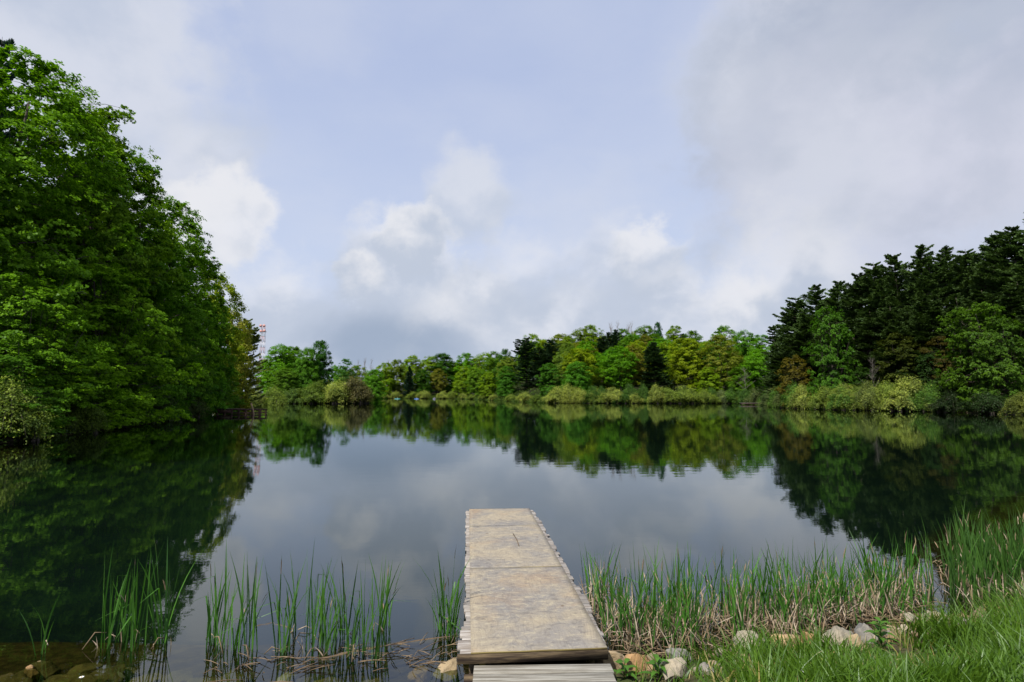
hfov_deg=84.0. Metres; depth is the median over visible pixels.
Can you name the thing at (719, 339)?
broadleaf tree
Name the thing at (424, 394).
shrub
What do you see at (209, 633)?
cattail clump
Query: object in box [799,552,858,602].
cattail clump
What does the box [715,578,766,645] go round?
cattail clump
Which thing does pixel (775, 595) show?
cattail clump
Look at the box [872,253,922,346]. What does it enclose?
pine tree
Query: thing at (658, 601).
cattail clump
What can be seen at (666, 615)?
cattail clump
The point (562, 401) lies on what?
shrub
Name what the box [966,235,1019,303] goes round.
pine tree
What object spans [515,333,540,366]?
broadleaf tree
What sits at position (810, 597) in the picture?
cattail clump
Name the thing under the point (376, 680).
submerged stone
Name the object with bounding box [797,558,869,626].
cattail clump
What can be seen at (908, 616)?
boulder
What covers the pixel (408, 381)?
spruce tree
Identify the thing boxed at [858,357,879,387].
bare tree
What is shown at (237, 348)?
maple tree
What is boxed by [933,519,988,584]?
cattail clump
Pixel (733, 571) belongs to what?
cattail clump
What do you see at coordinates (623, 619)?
cattail clump
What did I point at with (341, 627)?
cattail clump
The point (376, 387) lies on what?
broadleaf tree
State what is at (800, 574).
cattail clump
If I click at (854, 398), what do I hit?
shrub
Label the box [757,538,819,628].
cattail clump
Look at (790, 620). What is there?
cattail clump
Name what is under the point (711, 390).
shrub
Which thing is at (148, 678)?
submerged stone
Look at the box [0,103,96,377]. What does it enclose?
maple tree
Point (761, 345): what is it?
broadleaf tree
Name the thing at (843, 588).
cattail clump
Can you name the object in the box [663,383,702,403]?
shrub
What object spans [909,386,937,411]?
shrub
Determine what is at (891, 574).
cattail clump
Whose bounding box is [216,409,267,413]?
old dock
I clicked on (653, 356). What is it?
hemlock tree
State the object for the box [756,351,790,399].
pine tree
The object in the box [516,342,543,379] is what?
broadleaf tree
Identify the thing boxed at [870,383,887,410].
shrub
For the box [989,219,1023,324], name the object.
pine tree
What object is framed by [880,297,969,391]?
pine tree
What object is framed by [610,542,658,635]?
cattail clump
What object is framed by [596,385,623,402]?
shrub
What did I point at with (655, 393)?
shrub
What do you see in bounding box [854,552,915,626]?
cattail clump
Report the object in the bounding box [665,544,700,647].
cattail clump
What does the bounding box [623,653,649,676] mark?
boulder
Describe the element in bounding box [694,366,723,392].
broadleaf tree
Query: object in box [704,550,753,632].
cattail clump
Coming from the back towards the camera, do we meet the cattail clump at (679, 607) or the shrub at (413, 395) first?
the shrub at (413, 395)
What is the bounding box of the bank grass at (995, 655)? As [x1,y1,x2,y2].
[632,572,1023,681]
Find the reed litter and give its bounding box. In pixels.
[203,593,947,681]
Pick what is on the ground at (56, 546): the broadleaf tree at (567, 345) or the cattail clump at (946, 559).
the broadleaf tree at (567, 345)
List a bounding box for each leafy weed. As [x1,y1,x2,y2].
[613,658,638,680]
[635,654,678,681]
[863,617,899,652]
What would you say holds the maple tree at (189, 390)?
on the ground at (56, 546)
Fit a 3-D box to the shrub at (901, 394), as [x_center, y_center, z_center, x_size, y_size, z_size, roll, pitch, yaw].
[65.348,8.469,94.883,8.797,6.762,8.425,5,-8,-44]
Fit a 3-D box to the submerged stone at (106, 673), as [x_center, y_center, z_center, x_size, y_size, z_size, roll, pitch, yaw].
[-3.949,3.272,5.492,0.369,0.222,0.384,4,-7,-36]
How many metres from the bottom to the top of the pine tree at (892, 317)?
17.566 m
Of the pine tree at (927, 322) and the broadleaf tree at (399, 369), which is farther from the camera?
the broadleaf tree at (399, 369)
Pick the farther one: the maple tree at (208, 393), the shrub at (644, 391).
the shrub at (644, 391)
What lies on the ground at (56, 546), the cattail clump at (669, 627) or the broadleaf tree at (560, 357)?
the broadleaf tree at (560, 357)
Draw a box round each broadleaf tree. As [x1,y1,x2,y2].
[249,359,276,388]
[255,343,297,394]
[265,368,302,393]
[272,346,306,381]
[286,347,320,390]
[307,340,333,389]
[329,364,341,383]
[333,358,359,387]
[342,365,371,385]
[362,369,388,401]
[371,362,398,394]
[386,359,415,392]
[400,354,425,390]
[410,369,432,394]
[416,356,439,391]
[429,353,463,391]
[429,368,447,393]
[450,352,476,387]
[452,365,475,395]
[464,367,485,395]
[472,352,495,392]
[476,351,500,388]
[478,372,498,396]
[492,349,513,385]
[495,365,519,395]
[496,356,518,380]
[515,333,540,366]
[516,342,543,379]
[534,363,562,396]
[538,340,547,354]
[549,333,571,353]
[549,340,569,366]
[549,342,573,374]
[552,347,576,385]
[558,348,601,389]
[560,361,593,392]
[561,336,578,347]
[570,327,590,344]
[572,341,594,353]
[573,340,604,391]
[580,324,603,351]
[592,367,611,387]
[594,345,638,391]
[596,349,625,389]
[613,328,633,345]
[615,344,647,385]
[616,336,637,376]
[624,341,651,385]
[625,333,645,343]
[633,325,655,338]
[637,334,651,364]
[646,333,663,345]
[648,338,680,364]
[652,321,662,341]
[656,341,673,378]
[663,338,708,387]
[663,352,686,390]
[664,325,684,343]
[682,346,716,388]
[683,330,705,343]
[694,334,747,383]
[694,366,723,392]
[699,341,711,355]
[709,325,742,367]
[716,355,750,388]
[722,357,764,390]
[726,330,764,384]
[726,366,754,391]
[738,348,770,394]
[748,334,771,364]
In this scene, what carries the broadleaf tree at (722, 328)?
on the ground at (56, 546)
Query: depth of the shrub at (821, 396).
105.94 m
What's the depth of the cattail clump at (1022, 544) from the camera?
7.96 m
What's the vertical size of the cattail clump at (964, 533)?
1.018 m
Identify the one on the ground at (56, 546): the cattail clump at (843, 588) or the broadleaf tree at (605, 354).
the broadleaf tree at (605, 354)
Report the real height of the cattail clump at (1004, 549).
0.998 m
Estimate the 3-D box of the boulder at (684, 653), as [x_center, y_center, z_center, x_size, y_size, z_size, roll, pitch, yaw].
[1.594,2.970,5.355,0.234,0.139,0.221,3,-6,-30]
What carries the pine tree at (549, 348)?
on the ground at (56, 546)
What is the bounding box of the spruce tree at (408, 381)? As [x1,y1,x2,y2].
[403,366,415,396]
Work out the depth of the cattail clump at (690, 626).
5.91 m
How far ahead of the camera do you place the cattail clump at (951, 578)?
7.42 m
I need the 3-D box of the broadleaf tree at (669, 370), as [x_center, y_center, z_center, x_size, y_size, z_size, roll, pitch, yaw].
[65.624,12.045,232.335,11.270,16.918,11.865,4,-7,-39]
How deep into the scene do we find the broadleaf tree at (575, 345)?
309.74 m
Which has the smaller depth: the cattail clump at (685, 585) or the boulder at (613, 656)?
the boulder at (613, 656)
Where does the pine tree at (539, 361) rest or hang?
on the ground at (56, 546)
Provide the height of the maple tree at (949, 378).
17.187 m
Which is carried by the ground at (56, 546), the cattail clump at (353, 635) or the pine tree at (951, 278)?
the pine tree at (951, 278)
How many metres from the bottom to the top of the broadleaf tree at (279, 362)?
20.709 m
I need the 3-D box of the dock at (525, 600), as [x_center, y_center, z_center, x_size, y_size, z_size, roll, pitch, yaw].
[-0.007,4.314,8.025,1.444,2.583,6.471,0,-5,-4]
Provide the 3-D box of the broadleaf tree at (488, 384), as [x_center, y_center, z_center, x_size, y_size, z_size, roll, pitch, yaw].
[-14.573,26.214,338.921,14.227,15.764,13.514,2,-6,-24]
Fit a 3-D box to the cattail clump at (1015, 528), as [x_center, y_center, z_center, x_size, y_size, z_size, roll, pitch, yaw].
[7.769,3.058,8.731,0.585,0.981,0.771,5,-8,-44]
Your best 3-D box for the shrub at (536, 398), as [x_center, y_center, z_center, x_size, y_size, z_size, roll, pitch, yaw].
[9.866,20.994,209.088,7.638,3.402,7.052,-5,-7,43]
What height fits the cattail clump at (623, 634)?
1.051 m
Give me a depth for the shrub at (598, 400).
187.84 m
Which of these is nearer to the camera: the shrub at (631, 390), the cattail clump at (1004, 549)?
the cattail clump at (1004, 549)
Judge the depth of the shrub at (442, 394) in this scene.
442.71 m
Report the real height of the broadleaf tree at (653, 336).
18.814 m
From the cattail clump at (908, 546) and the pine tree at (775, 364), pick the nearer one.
the cattail clump at (908, 546)
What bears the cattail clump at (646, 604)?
in the water
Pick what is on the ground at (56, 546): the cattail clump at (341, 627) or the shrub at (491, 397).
the shrub at (491, 397)
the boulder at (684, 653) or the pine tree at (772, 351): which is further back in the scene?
the pine tree at (772, 351)
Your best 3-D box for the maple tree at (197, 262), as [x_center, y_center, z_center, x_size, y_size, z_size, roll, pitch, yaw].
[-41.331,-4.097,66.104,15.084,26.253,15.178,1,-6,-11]
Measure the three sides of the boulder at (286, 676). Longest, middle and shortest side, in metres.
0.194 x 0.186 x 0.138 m
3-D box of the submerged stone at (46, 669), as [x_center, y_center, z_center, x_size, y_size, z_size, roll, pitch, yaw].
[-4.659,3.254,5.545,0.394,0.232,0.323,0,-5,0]
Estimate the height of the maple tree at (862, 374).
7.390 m
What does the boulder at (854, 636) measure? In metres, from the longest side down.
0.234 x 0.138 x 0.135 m
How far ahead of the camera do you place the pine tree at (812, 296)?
130.71 m
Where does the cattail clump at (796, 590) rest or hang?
in the water
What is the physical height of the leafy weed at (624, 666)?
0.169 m
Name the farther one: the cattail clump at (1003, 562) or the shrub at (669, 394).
the shrub at (669, 394)
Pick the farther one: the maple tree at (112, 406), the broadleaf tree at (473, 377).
the broadleaf tree at (473, 377)
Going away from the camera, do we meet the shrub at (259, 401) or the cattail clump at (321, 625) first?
the cattail clump at (321, 625)
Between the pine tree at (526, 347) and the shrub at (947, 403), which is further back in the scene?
the pine tree at (526, 347)
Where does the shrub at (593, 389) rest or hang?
on the ground at (56, 546)
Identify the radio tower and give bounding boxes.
[258,324,265,390]
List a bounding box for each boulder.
[0,673,13,677]
[24,665,41,681]
[118,671,126,680]
[277,671,296,681]
[296,675,313,681]
[407,664,429,681]
[433,658,457,681]
[588,650,624,669]
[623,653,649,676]
[662,657,687,681]
[666,648,692,661]
[695,662,715,675]
[733,630,764,656]
[771,634,799,648]
[801,631,814,645]
[821,625,852,653]
[848,633,864,650]
[854,623,877,643]
[886,625,899,636]
[904,612,917,624]
[968,606,985,621]
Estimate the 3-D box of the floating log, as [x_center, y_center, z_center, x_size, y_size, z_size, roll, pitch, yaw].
[-1.244,3.210,5.942,1.449,0.083,0.125,2,-6,-24]
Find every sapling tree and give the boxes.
[873,332,933,383]
[917,336,970,389]
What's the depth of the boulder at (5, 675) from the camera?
5.46 m
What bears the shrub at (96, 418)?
on the ground at (56, 546)
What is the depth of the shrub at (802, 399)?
110.57 m
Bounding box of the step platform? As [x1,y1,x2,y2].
[473,664,616,681]
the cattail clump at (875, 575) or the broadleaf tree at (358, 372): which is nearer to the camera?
the cattail clump at (875, 575)
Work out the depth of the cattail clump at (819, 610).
6.48 m
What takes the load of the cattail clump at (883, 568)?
in the water
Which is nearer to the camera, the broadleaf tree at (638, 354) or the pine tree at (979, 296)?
the pine tree at (979, 296)
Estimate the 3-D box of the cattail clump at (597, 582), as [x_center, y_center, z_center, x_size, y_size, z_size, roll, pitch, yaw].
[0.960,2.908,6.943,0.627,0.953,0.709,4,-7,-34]
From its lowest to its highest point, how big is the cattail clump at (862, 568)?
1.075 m
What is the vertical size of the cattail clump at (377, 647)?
1.081 m
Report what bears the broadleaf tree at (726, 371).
on the ground at (56, 546)
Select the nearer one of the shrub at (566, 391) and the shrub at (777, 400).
the shrub at (777, 400)
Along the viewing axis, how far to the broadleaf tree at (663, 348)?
261.35 m
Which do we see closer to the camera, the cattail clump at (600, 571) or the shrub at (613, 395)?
the cattail clump at (600, 571)
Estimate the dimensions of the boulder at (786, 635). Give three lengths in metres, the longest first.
0.346 x 0.203 x 0.180 m
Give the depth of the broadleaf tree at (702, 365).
229.96 m
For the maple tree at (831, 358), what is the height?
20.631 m
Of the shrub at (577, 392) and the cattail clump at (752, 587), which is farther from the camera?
the shrub at (577, 392)
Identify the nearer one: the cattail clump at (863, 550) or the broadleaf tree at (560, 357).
the cattail clump at (863, 550)
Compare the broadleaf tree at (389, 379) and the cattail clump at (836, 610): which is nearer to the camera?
the cattail clump at (836, 610)
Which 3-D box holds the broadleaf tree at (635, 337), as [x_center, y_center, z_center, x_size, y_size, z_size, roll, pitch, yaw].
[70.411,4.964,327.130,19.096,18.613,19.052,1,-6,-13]
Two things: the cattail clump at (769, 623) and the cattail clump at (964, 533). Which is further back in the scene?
the cattail clump at (964, 533)
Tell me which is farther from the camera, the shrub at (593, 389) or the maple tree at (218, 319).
the shrub at (593, 389)
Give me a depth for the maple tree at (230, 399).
87.76 m
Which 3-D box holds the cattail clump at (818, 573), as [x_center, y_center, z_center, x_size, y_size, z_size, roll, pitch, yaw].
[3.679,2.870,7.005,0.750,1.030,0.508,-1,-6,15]
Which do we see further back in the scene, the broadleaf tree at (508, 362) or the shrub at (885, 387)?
the broadleaf tree at (508, 362)
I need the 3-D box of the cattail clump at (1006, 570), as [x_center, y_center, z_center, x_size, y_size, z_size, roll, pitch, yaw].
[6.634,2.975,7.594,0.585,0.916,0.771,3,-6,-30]
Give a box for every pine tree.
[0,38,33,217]
[225,318,267,408]
[508,337,537,389]
[526,347,550,385]
[532,339,565,381]
[593,336,611,357]
[605,329,626,353]
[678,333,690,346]
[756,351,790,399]
[757,345,777,391]
[765,324,794,388]
[769,297,815,391]
[769,323,826,391]
[786,283,836,392]
[812,320,857,388]
[816,281,863,380]
[836,272,878,382]
[843,261,908,382]
[845,311,915,386]
[852,306,924,388]
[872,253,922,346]
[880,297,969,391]
[889,243,950,369]
[918,245,967,347]
[924,297,979,394]
[933,289,1014,387]
[938,248,988,374]
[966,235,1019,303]
[969,225,1023,322]
[973,279,1023,385]
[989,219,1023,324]
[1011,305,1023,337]
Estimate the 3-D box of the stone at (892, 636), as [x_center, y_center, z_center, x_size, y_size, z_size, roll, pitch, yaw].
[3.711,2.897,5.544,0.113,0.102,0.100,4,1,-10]
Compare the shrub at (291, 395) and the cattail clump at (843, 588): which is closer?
the cattail clump at (843, 588)
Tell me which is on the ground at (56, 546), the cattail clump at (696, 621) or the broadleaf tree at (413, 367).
the broadleaf tree at (413, 367)
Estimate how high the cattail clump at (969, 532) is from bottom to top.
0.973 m
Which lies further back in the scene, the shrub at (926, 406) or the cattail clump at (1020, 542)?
the shrub at (926, 406)
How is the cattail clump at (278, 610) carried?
in the water
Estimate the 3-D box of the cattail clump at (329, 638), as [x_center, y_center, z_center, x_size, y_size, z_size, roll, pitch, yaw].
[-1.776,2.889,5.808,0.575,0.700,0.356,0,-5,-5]
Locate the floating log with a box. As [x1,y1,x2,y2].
[320,635,459,665]
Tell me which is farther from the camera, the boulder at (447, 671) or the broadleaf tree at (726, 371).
the broadleaf tree at (726, 371)
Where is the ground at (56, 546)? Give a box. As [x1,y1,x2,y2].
[0,366,1023,681]
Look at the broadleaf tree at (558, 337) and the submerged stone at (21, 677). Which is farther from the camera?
the broadleaf tree at (558, 337)
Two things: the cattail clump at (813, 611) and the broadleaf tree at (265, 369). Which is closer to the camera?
the cattail clump at (813, 611)
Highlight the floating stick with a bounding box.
[255,622,292,630]
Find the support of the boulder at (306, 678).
on the ground at (56, 546)
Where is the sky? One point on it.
(379, 181)
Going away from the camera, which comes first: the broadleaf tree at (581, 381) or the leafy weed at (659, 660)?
the leafy weed at (659, 660)
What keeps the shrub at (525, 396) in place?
on the ground at (56, 546)
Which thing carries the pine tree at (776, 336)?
on the ground at (56, 546)
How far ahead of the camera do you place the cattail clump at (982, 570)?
7.66 m
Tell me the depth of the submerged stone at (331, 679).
5.34 m
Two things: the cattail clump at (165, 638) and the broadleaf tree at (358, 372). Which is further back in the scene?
the broadleaf tree at (358, 372)
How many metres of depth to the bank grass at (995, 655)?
4.47 m
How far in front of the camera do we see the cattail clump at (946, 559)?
8.28 m
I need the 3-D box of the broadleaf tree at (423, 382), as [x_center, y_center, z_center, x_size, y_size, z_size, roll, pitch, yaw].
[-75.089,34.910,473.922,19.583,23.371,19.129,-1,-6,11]
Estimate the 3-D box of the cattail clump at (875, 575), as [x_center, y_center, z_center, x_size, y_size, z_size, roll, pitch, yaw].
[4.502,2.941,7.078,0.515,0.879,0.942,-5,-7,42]
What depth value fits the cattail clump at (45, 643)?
5.75 m
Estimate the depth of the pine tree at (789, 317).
139.55 m
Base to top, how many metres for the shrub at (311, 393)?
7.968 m
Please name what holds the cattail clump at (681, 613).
in the water
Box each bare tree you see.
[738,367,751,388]
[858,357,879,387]
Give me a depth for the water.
29.67 m
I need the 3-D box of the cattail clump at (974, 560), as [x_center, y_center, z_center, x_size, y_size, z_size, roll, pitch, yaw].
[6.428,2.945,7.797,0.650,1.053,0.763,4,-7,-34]
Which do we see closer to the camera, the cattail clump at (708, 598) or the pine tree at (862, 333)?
the cattail clump at (708, 598)
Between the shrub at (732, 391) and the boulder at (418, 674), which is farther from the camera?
the shrub at (732, 391)
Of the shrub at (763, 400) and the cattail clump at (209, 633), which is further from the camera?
the shrub at (763, 400)
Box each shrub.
[0,374,58,441]
[51,400,112,434]
[144,395,178,421]
[180,393,212,417]
[249,386,269,405]
[264,384,287,404]
[282,386,303,403]
[295,381,329,403]
[319,378,355,403]
[340,374,373,403]
[346,394,375,403]
[390,391,402,398]
[405,391,418,398]
[416,389,430,398]
[434,391,447,398]
[446,391,458,398]
[457,393,466,398]
[478,395,487,398]
[487,395,497,399]
[503,394,515,400]
[514,391,531,401]
[531,394,543,401]
[542,386,565,402]
[553,394,576,402]
[556,382,575,402]
[567,386,586,402]
[570,395,590,402]
[583,385,601,402]
[586,388,608,402]
[595,384,606,402]
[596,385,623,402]
[612,388,639,402]
[622,382,642,402]
[626,390,644,403]
[637,383,649,402]
[646,382,666,403]
[659,387,678,403]
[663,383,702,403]
[694,388,720,403]
[706,388,718,403]
[706,397,721,403]
[715,388,727,403]
[721,391,737,403]
[728,386,734,402]
[733,390,743,403]
[738,386,751,403]
[742,385,762,404]
[758,388,772,405]
[767,385,783,406]
[771,388,784,407]
[777,381,798,408]
[788,383,818,408]
[805,383,833,408]
[824,382,853,409]
[826,383,851,409]
[829,382,867,409]
[830,383,849,409]
[847,386,870,409]
[849,379,883,410]
[866,377,896,410]
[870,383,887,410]
[876,374,931,410]
[898,387,917,411]
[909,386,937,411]
[913,380,941,411]
[924,389,970,411]
[948,389,1009,413]
[998,390,1023,414]
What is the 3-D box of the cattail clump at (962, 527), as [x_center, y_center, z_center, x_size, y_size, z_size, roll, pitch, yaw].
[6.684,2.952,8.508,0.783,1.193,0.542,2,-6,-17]
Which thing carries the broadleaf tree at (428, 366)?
on the ground at (56, 546)
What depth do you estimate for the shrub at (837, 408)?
102.00 m
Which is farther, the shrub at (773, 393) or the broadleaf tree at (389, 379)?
the broadleaf tree at (389, 379)
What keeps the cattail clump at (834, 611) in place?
in the water
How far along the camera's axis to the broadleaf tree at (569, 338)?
328.71 m
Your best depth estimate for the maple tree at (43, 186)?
71.18 m
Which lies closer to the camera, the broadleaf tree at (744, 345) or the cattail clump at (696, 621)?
the cattail clump at (696, 621)
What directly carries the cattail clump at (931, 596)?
in the water
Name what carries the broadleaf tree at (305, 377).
on the ground at (56, 546)
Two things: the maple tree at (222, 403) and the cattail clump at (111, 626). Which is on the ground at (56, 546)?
the maple tree at (222, 403)
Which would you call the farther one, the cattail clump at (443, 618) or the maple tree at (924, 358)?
the maple tree at (924, 358)
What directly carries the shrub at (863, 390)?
on the ground at (56, 546)
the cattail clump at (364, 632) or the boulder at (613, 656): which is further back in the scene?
the cattail clump at (364, 632)
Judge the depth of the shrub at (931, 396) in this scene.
91.36 m
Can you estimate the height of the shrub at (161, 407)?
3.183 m
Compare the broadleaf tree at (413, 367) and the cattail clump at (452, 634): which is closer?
the cattail clump at (452, 634)
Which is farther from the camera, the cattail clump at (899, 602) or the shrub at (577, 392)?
the shrub at (577, 392)
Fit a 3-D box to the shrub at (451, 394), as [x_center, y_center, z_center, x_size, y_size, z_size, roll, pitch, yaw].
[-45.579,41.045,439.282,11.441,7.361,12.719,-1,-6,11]
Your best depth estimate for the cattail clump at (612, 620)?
6.07 m
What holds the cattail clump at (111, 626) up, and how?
in the water
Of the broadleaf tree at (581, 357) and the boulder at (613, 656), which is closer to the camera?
the boulder at (613, 656)
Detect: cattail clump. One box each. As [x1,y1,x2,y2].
[18,598,57,660]
[82,543,131,661]
[105,572,135,652]
[116,540,164,663]
[138,536,203,656]
[184,563,230,660]
[198,536,240,660]
[210,580,262,659]
[230,553,271,663]
[248,554,319,641]
[258,559,312,666]
[290,541,331,664]
[304,583,353,660]
[305,570,333,656]
[323,557,363,651]
[341,592,367,669]
[348,562,400,677]
[349,563,378,665]
[369,557,410,636]
[418,545,469,646]
[427,578,453,636]
[445,574,463,646]
[577,542,620,603]
[579,542,614,614]
[579,557,627,633]
[585,565,650,652]
[585,568,641,651]
[586,544,646,624]
[588,545,617,622]
[593,576,650,652]
[608,558,689,652]
[608,563,659,654]
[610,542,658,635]
[613,592,678,648]
[616,586,686,654]
[620,576,696,649]
[625,575,689,655]
[629,557,663,619]
[633,574,691,624]
[642,540,677,628]
[642,591,682,646]
[643,568,701,651]
[647,564,719,636]
[650,549,712,629]
[650,555,711,650]
[651,564,726,642]
[654,550,724,642]
[661,568,726,656]
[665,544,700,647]
[668,580,710,630]
[671,584,713,649]
[687,551,735,634]
[697,559,738,641]
[699,551,763,631]
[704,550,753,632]
[710,542,751,623]
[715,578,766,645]
[716,565,772,638]
[720,566,767,629]
[723,558,774,623]
[724,553,773,610]
[731,553,781,631]
[737,545,791,628]
[737,545,802,633]
[737,557,790,633]
[750,549,818,633]
[755,551,824,636]
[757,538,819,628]
[765,560,824,619]
[765,576,813,634]
[766,541,809,615]
[776,568,837,633]
[778,552,827,600]
[779,566,834,621]
[785,570,833,627]
[789,538,859,609]
[791,535,838,602]
[791,553,829,630]
[794,549,862,628]
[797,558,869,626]
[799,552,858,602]
[800,572,849,631]
[808,552,879,625]
[811,574,870,621]
[817,559,866,628]
[819,537,884,621]
[829,561,889,625]
[832,551,879,609]
[843,565,895,619]
[844,531,892,606]
[844,548,915,625]
[845,556,919,623]
[846,540,901,593]
[848,538,900,606]
[849,530,906,611]
[849,533,879,607]
[853,544,895,608]
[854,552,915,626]
[863,545,918,611]
[866,537,918,607]
[885,537,932,596]
[887,540,922,598]
[888,530,931,613]
[894,540,935,606]
[896,558,933,610]
[902,586,927,612]
[914,516,985,582]
[919,516,991,589]
[921,506,975,579]
[926,520,1002,607]
[926,580,947,605]
[929,514,988,572]
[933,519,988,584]
[937,502,982,581]
[938,513,993,560]
[940,533,1011,610]
[947,516,1012,599]
[954,528,1020,601]
[964,520,1013,594]
[966,517,1010,581]
[970,512,1022,600]
[976,530,1023,600]
[978,504,1019,577]
[979,524,1023,600]
[986,514,1022,546]
[989,510,1023,565]
[994,517,1023,589]
[999,519,1023,596]
[1001,516,1023,579]
[1003,511,1023,583]
[1013,503,1022,528]
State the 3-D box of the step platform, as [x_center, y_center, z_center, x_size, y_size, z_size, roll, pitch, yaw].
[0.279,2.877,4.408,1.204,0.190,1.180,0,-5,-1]
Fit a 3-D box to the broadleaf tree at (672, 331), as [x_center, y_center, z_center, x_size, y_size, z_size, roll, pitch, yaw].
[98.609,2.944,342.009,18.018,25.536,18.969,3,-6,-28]
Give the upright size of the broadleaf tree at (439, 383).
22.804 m
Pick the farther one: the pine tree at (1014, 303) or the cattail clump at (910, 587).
the pine tree at (1014, 303)
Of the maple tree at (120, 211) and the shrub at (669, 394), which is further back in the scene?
the shrub at (669, 394)
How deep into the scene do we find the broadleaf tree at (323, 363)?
206.51 m
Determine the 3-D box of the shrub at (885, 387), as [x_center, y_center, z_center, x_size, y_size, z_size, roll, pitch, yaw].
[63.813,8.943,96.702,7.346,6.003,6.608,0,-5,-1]
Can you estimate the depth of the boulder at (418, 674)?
5.44 m
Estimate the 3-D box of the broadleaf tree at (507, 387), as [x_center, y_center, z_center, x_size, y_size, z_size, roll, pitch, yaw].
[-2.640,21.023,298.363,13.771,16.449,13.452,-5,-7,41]
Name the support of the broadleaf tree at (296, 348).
on the ground at (56, 546)
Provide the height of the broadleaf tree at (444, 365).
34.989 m
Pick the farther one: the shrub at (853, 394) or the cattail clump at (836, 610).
the shrub at (853, 394)
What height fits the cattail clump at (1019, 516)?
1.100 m
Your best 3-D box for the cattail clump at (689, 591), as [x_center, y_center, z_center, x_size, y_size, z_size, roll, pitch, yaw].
[2.002,2.795,6.364,0.942,1.075,0.515,-1,-6,7]
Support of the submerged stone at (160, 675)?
on the ground at (56, 546)
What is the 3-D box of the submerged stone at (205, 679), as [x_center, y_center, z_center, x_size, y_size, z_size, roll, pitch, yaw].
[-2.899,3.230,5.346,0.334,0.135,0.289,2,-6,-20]
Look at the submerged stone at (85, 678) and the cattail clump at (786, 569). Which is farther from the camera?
the cattail clump at (786, 569)
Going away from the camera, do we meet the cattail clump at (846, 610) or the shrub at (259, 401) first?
the cattail clump at (846, 610)
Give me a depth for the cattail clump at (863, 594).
6.85 m
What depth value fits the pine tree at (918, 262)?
108.33 m
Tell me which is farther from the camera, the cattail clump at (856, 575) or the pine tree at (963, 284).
the pine tree at (963, 284)
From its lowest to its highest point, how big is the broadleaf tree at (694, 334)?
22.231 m
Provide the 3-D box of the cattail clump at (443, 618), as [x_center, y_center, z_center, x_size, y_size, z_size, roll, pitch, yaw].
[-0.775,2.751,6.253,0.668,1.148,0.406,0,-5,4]
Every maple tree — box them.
[0,44,142,398]
[0,84,195,408]
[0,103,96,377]
[0,224,145,387]
[0,271,114,430]
[0,341,76,436]
[1,337,154,429]
[2,262,209,427]
[4,150,225,410]
[16,174,177,320]
[113,229,201,394]
[116,323,201,420]
[123,195,227,409]
[160,238,238,407]
[171,345,221,414]
[181,308,237,412]
[199,271,250,403]
[211,368,247,411]
[224,310,261,408]
[770,355,813,406]
[800,306,862,406]
[847,367,881,388]
[900,351,955,396]
[934,301,1023,411]
[969,316,1023,406]
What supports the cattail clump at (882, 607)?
in the water
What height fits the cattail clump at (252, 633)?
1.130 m
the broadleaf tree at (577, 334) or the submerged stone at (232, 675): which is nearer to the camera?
the submerged stone at (232, 675)
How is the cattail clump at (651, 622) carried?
in the water
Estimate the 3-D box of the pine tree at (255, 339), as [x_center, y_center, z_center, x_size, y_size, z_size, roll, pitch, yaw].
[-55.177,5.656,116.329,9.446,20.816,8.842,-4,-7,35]
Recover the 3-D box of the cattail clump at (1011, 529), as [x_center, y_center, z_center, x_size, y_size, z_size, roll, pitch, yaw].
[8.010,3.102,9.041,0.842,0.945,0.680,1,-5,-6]
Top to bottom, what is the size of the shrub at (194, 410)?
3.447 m
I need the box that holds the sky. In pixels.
[0,0,1023,390]
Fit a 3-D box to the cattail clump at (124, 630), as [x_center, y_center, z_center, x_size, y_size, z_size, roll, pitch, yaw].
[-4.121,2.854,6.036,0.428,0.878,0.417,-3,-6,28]
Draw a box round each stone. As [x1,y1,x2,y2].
[0,672,32,681]
[14,660,60,681]
[44,676,70,681]
[48,673,96,681]
[67,662,102,673]
[90,664,125,681]
[125,667,140,678]
[129,674,160,681]
[154,672,167,679]
[161,670,194,681]
[187,676,219,681]
[218,670,252,681]
[312,676,342,681]
[363,678,382,681]
[647,664,657,675]
[886,631,898,641]
[897,624,912,636]
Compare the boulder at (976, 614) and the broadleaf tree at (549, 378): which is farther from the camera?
the broadleaf tree at (549, 378)
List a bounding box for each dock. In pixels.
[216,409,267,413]
[457,508,607,681]
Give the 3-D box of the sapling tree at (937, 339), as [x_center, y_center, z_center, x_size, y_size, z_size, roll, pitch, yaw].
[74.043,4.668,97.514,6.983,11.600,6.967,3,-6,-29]
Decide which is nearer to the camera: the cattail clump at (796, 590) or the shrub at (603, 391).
the cattail clump at (796, 590)
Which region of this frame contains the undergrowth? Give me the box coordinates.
[0,379,1023,441]
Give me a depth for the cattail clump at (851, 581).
6.93 m
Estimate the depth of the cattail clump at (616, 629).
6.20 m
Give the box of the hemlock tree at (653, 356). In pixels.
[636,342,674,390]
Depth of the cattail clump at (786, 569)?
6.93 m

